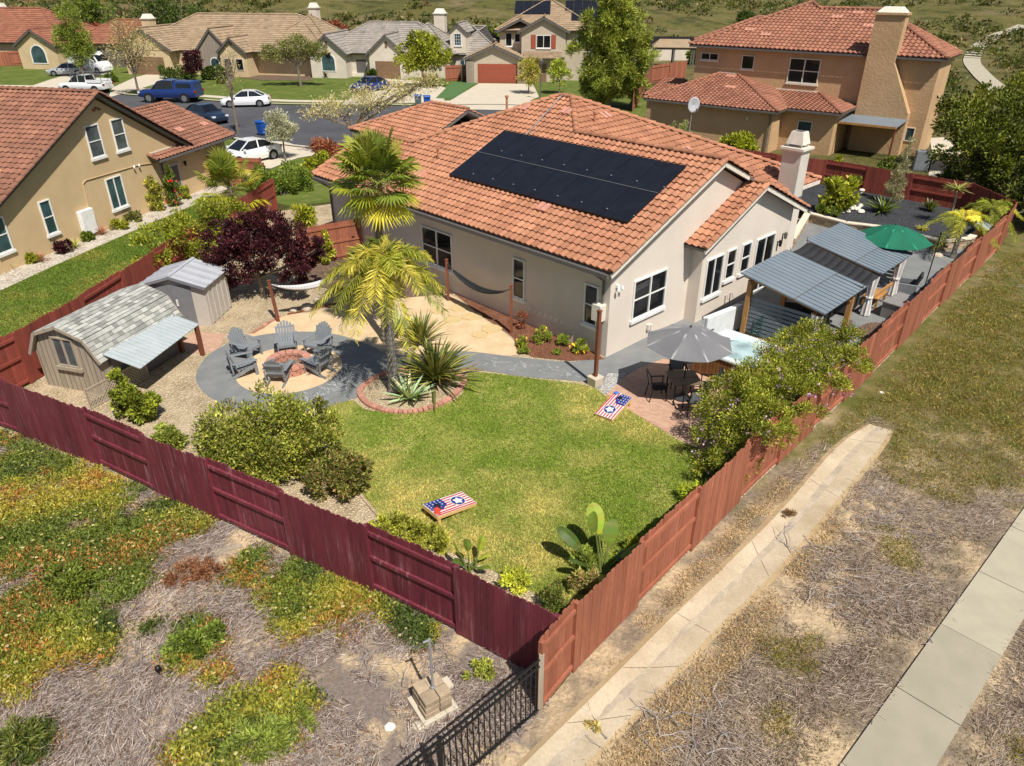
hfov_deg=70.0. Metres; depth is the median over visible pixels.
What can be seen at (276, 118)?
street tree
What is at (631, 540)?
perennial
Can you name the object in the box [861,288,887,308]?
coffee table
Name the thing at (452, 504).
bean bag board
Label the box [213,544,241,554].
timber plank
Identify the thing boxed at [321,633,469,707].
dead branch pile
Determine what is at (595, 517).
banana plant
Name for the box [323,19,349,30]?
hill tree
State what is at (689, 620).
channel joints
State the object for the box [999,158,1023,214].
oak tree
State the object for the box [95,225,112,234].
grass clump
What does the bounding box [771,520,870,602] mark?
dead branch pile
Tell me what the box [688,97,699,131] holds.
satellite dish
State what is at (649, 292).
window
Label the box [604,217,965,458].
side patio
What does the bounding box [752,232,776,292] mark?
sliding door
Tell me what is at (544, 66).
front door
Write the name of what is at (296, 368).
fire pit
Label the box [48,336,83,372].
window
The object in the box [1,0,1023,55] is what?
hill scrub
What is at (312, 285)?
hammock
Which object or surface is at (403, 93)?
street tree
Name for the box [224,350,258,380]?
garden chair
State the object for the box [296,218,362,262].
wooden gate
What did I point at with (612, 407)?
bean bag board
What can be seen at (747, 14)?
hill tree
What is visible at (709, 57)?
window
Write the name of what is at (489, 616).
picket fence
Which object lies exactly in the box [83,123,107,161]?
window
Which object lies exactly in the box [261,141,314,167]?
driveway
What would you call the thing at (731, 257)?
window
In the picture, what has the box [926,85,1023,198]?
oak tree
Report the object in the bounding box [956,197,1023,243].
feather palm
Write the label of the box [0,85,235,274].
tan house
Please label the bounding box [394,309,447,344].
flax plant
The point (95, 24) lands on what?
hill tree
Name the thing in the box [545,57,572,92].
street tree
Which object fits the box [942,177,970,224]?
yucca tree
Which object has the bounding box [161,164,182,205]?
rose bush
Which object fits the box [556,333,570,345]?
flower clump
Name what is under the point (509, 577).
perennial
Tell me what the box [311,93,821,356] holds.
stucco house
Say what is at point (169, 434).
garden shrub
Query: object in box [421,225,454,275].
window
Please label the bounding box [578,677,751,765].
dead branch pile
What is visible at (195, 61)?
street tree
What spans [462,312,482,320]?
flagstone
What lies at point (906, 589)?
dead branch pile
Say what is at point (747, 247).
window
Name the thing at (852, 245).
pergola
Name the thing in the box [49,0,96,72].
street tree
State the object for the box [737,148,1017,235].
picket fence
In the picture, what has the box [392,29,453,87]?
street tree
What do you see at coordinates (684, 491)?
fern clump
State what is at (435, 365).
flax plant
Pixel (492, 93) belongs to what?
driveway
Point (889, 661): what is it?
dry weeds
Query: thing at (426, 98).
wheelie bin
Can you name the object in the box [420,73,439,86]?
hedge shrub
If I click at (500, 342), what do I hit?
sand bed
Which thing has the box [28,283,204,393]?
barn shed
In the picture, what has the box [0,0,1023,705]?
terrain
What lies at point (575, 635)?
picket fence
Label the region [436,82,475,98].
green strip
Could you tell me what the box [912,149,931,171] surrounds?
utility cabinet
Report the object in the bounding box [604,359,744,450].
paver patio
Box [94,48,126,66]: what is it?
garage door
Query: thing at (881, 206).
cycad
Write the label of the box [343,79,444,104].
driveway
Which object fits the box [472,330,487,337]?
flagstone
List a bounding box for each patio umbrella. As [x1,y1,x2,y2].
[647,324,731,401]
[860,223,932,287]
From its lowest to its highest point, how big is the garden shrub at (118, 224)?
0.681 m
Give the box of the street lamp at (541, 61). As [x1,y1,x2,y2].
[539,58,542,98]
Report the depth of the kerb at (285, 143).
55.86 m
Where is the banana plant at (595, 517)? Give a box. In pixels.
[557,502,638,581]
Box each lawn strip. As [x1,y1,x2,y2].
[0,65,651,116]
[224,138,334,205]
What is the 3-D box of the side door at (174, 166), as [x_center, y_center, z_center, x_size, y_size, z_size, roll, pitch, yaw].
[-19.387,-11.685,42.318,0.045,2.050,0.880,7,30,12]
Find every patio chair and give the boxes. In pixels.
[644,368,668,402]
[668,359,688,388]
[682,389,706,417]
[701,367,724,400]
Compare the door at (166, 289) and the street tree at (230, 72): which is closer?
the door at (166, 289)
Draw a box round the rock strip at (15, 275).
[0,185,235,289]
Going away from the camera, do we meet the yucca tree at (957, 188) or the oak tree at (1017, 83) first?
the yucca tree at (957, 188)
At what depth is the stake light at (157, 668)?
13.54 m
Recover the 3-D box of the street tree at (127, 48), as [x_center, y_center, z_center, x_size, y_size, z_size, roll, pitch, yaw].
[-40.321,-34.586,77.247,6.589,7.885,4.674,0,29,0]
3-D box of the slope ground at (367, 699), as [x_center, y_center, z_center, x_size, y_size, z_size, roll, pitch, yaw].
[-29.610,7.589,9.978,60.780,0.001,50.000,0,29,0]
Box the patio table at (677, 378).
[665,370,702,405]
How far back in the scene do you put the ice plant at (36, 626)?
15.27 m
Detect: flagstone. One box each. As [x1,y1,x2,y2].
[430,307,445,313]
[442,315,461,322]
[450,304,466,311]
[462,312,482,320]
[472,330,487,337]
[482,324,502,333]
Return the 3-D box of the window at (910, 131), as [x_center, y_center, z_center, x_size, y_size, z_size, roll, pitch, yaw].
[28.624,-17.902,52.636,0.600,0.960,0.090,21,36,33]
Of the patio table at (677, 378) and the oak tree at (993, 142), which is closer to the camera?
the patio table at (677, 378)
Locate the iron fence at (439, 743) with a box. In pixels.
[406,653,544,765]
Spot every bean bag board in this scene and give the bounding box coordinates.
[423,491,476,524]
[595,393,632,421]
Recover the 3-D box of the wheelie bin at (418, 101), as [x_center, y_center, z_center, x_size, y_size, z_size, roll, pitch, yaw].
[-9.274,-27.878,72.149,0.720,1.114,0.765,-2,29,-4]
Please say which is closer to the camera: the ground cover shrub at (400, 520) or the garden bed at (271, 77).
the ground cover shrub at (400, 520)
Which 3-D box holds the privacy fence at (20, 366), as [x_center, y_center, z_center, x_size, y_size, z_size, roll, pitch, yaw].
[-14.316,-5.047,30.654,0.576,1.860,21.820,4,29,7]
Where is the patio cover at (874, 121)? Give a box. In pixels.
[831,114,907,160]
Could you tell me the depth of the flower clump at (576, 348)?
25.21 m
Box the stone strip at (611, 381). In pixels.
[599,373,625,394]
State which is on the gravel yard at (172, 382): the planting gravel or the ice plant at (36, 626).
the planting gravel
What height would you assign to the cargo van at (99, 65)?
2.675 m
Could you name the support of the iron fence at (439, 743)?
on the slope ground at (367, 699)
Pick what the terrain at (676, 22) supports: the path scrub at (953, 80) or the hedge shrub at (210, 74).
the path scrub at (953, 80)
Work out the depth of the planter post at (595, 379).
22.99 m
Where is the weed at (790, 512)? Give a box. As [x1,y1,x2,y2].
[782,508,796,518]
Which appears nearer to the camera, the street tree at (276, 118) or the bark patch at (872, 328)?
the bark patch at (872, 328)
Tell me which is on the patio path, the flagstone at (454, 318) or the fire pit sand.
the fire pit sand
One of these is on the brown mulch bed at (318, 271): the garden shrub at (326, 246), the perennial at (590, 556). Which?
the garden shrub at (326, 246)
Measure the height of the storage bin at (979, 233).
0.950 m
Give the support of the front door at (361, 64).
in the grey roof house at (360, 50)
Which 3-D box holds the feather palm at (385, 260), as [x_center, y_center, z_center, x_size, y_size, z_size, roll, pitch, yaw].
[-3.940,-1.901,21.724,3.993,5.056,3.785,-8,30,-14]
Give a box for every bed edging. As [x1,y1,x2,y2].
[252,315,280,332]
[287,298,358,314]
[359,493,377,515]
[365,336,407,353]
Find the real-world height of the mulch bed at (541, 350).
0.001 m
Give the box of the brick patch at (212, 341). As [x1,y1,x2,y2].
[182,332,225,353]
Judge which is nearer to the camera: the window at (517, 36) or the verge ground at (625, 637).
the verge ground at (625, 637)
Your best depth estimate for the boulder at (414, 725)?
12.70 m
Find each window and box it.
[0,216,16,257]
[30,45,48,63]
[37,199,61,237]
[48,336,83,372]
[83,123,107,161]
[104,174,130,212]
[109,117,130,153]
[210,57,219,72]
[235,59,243,70]
[321,54,336,71]
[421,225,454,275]
[454,33,461,46]
[505,33,512,46]
[512,257,525,303]
[514,34,520,42]
[536,35,550,48]
[580,282,599,330]
[629,268,667,324]
[700,52,718,61]
[700,253,724,302]
[722,247,737,284]
[737,241,752,277]
[740,55,754,70]
[785,57,821,86]
[797,120,812,134]
[903,127,915,141]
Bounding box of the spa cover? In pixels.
[702,304,742,332]
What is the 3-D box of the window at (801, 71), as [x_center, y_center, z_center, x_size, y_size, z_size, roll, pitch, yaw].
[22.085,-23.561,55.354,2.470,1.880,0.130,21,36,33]
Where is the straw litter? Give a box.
[575,475,854,765]
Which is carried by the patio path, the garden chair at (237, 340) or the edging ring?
the garden chair at (237, 340)
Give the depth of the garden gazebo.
100.76 m
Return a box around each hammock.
[271,272,341,289]
[448,264,509,293]
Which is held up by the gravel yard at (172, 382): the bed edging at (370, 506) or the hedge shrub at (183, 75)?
the bed edging at (370, 506)
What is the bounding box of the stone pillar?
[407,638,458,728]
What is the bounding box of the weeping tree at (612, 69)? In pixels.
[564,0,662,105]
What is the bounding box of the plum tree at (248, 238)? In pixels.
[197,201,326,297]
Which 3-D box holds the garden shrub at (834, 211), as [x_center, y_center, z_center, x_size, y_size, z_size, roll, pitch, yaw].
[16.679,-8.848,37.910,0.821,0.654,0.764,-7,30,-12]
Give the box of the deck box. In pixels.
[879,292,915,318]
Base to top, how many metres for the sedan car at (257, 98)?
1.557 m
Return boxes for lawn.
[0,204,200,386]
[323,372,708,605]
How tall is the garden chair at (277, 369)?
1.027 m
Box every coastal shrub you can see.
[0,712,48,765]
[42,561,101,600]
[157,618,225,665]
[162,555,225,591]
[217,700,319,764]
[461,656,496,682]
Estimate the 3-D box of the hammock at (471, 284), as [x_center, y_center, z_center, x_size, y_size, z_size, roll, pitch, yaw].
[-1.296,-3.786,27.442,0.359,0.716,4.009,-22,36,-33]
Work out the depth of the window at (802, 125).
53.12 m
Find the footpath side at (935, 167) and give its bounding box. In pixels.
[928,137,969,176]
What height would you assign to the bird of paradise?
0.860 m
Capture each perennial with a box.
[496,564,532,595]
[567,566,602,593]
[569,542,601,573]
[614,534,639,561]
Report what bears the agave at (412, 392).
on the planting gravel
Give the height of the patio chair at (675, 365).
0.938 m
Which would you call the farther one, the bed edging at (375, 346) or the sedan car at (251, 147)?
the sedan car at (251, 147)
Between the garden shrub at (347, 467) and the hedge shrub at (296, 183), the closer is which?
the garden shrub at (347, 467)
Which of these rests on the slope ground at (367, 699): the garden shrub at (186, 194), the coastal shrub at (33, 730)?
the coastal shrub at (33, 730)
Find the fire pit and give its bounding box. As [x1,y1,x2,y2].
[265,349,310,377]
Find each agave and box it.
[379,306,415,333]
[382,372,434,401]
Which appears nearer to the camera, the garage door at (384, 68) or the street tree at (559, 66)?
the street tree at (559, 66)
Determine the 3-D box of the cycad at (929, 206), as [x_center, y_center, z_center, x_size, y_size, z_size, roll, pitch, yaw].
[22.320,-9.484,38.837,1.101,0.674,1.279,-16,33,-26]
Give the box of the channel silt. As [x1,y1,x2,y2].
[547,426,880,765]
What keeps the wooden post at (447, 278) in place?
on the sand bed at (500, 342)
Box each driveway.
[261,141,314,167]
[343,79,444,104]
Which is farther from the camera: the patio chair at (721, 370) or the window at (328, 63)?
the window at (328, 63)
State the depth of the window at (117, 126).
37.67 m
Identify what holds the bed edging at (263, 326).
on the gravel yard at (172, 382)
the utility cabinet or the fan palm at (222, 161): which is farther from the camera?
the utility cabinet
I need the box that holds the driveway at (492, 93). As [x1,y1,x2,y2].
[446,83,538,109]
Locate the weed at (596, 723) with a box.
[583,719,602,733]
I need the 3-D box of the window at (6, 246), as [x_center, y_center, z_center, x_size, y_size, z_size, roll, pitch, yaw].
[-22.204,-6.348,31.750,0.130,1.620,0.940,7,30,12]
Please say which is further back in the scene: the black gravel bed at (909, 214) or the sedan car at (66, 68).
the sedan car at (66, 68)
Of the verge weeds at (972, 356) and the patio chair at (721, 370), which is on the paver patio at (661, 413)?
the patio chair at (721, 370)
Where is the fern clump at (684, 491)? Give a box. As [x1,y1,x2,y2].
[677,479,706,501]
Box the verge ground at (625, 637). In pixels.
[529,181,1023,765]
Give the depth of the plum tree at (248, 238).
28.22 m
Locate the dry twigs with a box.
[650,263,1023,765]
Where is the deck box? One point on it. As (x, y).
(892, 304)
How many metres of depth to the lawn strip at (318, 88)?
85.45 m
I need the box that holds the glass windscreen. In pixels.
[750,308,777,338]
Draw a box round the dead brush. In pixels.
[0,442,566,765]
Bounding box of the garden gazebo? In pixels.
[651,39,696,68]
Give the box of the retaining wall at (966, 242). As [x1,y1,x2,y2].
[792,212,976,250]
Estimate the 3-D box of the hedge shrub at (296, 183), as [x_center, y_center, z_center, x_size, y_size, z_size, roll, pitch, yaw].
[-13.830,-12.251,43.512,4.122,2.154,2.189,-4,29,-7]
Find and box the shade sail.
[790,237,881,287]
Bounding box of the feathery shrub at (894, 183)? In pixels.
[884,137,917,201]
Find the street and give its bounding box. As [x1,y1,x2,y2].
[101,91,502,147]
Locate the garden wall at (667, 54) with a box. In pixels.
[648,48,688,59]
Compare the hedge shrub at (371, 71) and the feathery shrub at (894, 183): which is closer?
the feathery shrub at (894, 183)
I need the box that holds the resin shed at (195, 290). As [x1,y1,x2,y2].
[140,257,231,325]
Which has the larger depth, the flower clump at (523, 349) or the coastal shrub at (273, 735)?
the flower clump at (523, 349)
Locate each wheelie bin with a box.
[254,120,267,134]
[414,94,420,105]
[423,95,430,101]
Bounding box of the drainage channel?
[515,424,892,765]
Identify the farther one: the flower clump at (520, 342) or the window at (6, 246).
the window at (6, 246)
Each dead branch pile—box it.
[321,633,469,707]
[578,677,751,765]
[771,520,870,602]
[813,548,932,643]
[835,478,946,553]
[875,565,959,612]
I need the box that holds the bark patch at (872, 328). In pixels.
[858,322,882,339]
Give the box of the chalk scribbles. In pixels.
[297,357,577,402]
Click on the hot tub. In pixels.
(741, 345)
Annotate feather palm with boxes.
[309,233,450,394]
[919,207,999,258]
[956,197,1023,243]
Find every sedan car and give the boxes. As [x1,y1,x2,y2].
[46,62,88,75]
[185,102,228,121]
[220,89,270,107]
[226,137,281,159]
[350,76,389,92]
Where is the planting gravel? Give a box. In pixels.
[363,370,460,411]
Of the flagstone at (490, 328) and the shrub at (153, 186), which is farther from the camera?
the shrub at (153, 186)
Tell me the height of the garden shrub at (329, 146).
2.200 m
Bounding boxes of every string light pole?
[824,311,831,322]
[920,232,941,289]
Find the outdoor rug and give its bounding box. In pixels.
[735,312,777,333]
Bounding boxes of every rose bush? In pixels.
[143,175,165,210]
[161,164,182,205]
[515,310,528,328]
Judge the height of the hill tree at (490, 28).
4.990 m
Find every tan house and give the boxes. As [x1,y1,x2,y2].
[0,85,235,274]
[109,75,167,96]
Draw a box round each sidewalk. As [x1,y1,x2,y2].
[0,85,530,102]
[840,509,1023,765]
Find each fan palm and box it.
[191,146,272,209]
[327,125,425,341]
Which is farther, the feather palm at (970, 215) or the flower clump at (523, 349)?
the feather palm at (970, 215)
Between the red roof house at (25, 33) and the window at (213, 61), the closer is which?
the window at (213, 61)
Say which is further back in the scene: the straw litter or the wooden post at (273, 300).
the wooden post at (273, 300)
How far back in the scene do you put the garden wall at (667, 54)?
110.79 m
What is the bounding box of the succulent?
[916,224,928,230]
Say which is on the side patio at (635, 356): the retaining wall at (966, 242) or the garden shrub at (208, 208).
the retaining wall at (966, 242)
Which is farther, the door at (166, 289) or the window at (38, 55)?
the window at (38, 55)
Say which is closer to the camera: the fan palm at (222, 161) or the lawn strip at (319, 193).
the fan palm at (222, 161)
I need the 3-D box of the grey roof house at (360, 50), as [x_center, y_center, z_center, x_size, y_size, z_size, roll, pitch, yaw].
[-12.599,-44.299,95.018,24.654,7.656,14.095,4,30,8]
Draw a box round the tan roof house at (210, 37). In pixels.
[115,3,341,76]
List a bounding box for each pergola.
[740,249,866,350]
[806,222,912,315]
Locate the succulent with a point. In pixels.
(922, 228)
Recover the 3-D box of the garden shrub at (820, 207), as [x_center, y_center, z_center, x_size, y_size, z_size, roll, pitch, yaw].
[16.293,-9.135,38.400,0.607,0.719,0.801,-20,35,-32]
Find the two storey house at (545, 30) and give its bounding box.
[462,0,604,83]
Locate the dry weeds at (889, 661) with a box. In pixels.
[773,273,1021,765]
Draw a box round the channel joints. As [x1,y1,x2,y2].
[569,424,886,722]
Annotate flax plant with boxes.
[376,336,489,410]
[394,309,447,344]
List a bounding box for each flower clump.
[516,335,527,346]
[517,344,530,353]
[531,324,552,344]
[552,348,561,354]
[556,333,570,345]
[570,337,589,353]
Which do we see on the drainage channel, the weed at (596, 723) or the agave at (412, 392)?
the weed at (596, 723)
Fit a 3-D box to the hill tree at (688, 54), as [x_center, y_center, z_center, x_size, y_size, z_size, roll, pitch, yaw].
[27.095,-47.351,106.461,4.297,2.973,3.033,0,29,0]
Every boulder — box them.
[289,307,296,311]
[301,303,312,310]
[313,296,327,303]
[384,722,395,730]
[412,720,424,731]
[932,252,942,256]
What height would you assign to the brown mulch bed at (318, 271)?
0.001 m
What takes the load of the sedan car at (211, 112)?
on the street
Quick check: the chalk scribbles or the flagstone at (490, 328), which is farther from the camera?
the flagstone at (490, 328)
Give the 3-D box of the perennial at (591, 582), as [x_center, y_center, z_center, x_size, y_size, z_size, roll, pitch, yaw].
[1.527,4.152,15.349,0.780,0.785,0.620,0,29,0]
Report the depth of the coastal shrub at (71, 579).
15.42 m
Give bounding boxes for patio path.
[196,332,628,411]
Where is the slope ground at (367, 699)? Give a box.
[0,427,537,765]
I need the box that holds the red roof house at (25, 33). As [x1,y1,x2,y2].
[0,3,141,68]
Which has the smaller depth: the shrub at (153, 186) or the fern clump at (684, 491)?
the fern clump at (684, 491)
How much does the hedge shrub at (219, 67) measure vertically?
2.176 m
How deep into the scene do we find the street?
67.02 m
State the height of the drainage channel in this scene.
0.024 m
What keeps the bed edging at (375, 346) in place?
on the sand bed at (500, 342)
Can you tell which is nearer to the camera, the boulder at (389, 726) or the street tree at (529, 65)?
the boulder at (389, 726)
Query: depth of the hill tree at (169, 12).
120.64 m
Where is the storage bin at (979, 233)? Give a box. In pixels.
[974,221,993,241]
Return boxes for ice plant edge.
[0,442,436,765]
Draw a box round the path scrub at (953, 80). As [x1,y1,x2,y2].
[942,52,1023,108]
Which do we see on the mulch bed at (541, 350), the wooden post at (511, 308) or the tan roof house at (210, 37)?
the wooden post at (511, 308)
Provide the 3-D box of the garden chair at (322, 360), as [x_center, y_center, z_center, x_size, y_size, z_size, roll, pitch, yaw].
[-6.331,-0.757,23.899,0.961,1.027,0.790,15,33,25]
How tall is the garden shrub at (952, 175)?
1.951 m
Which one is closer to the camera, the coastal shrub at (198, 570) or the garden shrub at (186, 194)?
the coastal shrub at (198, 570)
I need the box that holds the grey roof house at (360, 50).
[306,8,499,78]
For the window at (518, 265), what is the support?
in the stucco house at (567, 214)
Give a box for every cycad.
[863,194,900,215]
[918,198,939,210]
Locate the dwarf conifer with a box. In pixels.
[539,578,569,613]
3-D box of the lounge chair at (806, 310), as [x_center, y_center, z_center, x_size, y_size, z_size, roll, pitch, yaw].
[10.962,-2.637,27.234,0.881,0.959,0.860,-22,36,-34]
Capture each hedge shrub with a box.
[103,71,118,81]
[157,62,183,78]
[180,67,197,79]
[199,65,216,79]
[213,64,232,79]
[216,75,226,83]
[246,158,313,195]
[365,68,377,75]
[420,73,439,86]
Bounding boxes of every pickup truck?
[57,71,113,91]
[137,78,203,102]
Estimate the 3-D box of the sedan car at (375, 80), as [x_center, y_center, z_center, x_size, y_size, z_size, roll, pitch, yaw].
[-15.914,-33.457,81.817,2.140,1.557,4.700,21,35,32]
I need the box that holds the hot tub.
[692,329,779,387]
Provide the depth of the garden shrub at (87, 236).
35.83 m
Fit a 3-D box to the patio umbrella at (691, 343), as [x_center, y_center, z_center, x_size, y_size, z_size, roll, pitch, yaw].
[5.260,-0.620,22.058,2.462,2.490,2.462,-18,34,-29]
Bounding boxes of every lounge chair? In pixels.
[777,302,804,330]
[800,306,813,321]
[897,272,923,294]
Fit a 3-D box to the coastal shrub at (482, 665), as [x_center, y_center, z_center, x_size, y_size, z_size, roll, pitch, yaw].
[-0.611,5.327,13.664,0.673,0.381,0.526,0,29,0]
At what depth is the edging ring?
22.41 m
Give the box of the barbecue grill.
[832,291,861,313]
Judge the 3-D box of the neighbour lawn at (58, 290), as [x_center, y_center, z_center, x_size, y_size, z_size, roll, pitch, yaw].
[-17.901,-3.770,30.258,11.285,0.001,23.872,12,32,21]
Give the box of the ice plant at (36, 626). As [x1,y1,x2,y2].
[0,427,447,765]
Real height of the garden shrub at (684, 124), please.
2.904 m
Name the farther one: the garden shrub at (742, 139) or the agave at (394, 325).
the garden shrub at (742, 139)
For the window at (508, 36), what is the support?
in the two storey house at (545, 30)
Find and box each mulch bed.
[294,257,452,297]
[453,292,603,360]
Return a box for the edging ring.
[357,368,466,413]
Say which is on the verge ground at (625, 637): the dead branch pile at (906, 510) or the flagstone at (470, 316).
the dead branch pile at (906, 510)
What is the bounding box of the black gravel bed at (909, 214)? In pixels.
[801,184,976,238]
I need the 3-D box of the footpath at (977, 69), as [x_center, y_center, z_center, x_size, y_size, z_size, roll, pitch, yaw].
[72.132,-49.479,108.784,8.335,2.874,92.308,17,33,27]
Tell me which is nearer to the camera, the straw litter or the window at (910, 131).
the straw litter
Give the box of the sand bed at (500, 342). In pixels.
[247,294,520,355]
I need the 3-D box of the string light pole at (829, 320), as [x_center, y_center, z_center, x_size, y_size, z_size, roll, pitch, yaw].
[11.971,-3.133,27.247,0.320,1.851,0.320,0,29,0]
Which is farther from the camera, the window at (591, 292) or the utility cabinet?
the utility cabinet
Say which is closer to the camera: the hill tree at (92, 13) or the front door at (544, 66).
the front door at (544, 66)
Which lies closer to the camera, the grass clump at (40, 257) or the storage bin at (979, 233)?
the grass clump at (40, 257)
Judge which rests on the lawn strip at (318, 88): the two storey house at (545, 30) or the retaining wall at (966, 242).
the two storey house at (545, 30)
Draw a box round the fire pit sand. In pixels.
[235,345,341,393]
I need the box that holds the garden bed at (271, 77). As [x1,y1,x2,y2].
[240,75,311,79]
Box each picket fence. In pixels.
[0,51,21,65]
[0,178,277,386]
[0,377,559,674]
[445,65,465,80]
[537,202,1017,712]
[632,61,686,111]
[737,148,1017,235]
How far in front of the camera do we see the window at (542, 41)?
87.54 m
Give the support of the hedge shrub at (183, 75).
on the lawn strip at (318, 88)
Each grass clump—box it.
[31,251,51,261]
[68,238,79,246]
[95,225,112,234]
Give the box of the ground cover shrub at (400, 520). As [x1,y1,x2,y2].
[368,510,450,554]
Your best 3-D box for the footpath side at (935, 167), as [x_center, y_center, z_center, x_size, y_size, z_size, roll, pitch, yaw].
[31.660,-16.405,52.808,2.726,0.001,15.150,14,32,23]
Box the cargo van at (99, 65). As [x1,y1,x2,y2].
[66,51,112,72]
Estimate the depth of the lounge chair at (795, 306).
26.80 m
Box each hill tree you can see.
[66,0,118,23]
[87,21,100,26]
[123,0,208,24]
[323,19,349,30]
[473,22,500,37]
[685,50,695,64]
[733,10,757,22]
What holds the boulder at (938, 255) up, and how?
on the side patio at (635, 356)
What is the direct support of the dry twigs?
on the verge ground at (625, 637)
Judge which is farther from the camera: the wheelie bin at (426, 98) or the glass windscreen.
the wheelie bin at (426, 98)
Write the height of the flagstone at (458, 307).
0.030 m
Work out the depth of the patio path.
24.37 m
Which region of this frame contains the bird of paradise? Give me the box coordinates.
[452,535,489,572]
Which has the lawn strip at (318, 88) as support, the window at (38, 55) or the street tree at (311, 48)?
the street tree at (311, 48)
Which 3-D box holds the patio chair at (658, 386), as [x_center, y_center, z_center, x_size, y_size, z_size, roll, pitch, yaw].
[4.438,0.061,22.434,0.605,0.938,0.550,-3,29,-5]
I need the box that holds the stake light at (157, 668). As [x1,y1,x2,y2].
[154,665,160,674]
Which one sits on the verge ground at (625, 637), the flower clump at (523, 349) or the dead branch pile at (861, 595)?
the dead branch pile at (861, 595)
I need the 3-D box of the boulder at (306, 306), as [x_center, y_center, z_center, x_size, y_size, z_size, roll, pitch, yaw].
[-8.053,-3.024,28.704,0.510,0.234,0.628,-6,30,-11]
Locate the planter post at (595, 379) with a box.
[587,309,603,387]
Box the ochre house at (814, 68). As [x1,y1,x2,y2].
[642,0,962,155]
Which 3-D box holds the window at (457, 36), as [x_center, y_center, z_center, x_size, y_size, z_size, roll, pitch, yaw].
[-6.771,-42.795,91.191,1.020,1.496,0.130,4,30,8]
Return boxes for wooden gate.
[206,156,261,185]
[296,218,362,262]
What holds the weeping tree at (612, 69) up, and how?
on the lawn strip at (318, 88)
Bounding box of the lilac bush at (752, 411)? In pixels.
[688,316,876,484]
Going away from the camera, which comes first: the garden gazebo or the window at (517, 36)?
the window at (517, 36)
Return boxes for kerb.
[117,90,520,104]
[235,137,337,149]
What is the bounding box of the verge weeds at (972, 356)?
[887,252,1023,454]
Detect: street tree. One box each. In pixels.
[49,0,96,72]
[96,14,161,94]
[181,49,204,79]
[213,47,245,132]
[258,31,327,86]
[262,108,299,159]
[295,65,448,138]
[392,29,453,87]
[516,55,541,93]
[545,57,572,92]
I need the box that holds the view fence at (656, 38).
[625,36,697,46]
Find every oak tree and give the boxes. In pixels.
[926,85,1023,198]
[930,72,1023,162]
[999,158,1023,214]
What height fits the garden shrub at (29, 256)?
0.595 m
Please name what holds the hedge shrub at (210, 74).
on the lawn strip at (318, 88)
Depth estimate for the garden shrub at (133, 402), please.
21.09 m
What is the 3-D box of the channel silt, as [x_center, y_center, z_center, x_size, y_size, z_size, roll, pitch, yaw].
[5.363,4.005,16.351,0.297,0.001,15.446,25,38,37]
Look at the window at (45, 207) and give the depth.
34.05 m
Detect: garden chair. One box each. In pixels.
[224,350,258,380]
[227,327,262,357]
[262,358,293,387]
[274,320,297,351]
[299,348,336,378]
[301,321,334,356]
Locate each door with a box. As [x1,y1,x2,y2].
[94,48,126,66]
[134,57,165,74]
[150,285,173,302]
[169,162,184,198]
[170,285,197,322]
[356,60,366,72]
[375,61,400,78]
[478,64,516,82]
[528,64,546,81]
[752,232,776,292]
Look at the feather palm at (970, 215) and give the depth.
32.96 m
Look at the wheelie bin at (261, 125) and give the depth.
59.17 m
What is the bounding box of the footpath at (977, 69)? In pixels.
[963,24,1023,97]
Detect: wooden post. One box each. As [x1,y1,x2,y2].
[266,279,279,321]
[445,259,449,300]
[509,284,513,333]
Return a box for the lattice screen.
[84,365,149,409]
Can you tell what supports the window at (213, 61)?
in the tan roof house at (210, 37)
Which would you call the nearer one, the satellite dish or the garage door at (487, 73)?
the satellite dish
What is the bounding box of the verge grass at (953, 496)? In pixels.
[753,253,1023,764]
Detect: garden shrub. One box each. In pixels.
[24,252,38,264]
[51,238,72,253]
[79,230,95,241]
[106,367,163,424]
[109,217,129,229]
[123,210,142,221]
[128,195,251,266]
[150,421,189,451]
[178,184,191,198]
[187,378,349,485]
[289,202,317,227]
[297,150,329,171]
[300,447,375,501]
[308,136,343,160]
[313,228,336,264]
[671,119,691,132]
[718,130,759,150]
[815,203,830,213]
[817,174,863,212]
[824,206,842,216]
[833,153,843,161]
[876,154,903,169]
[936,161,965,189]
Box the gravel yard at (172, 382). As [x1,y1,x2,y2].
[0,204,992,630]

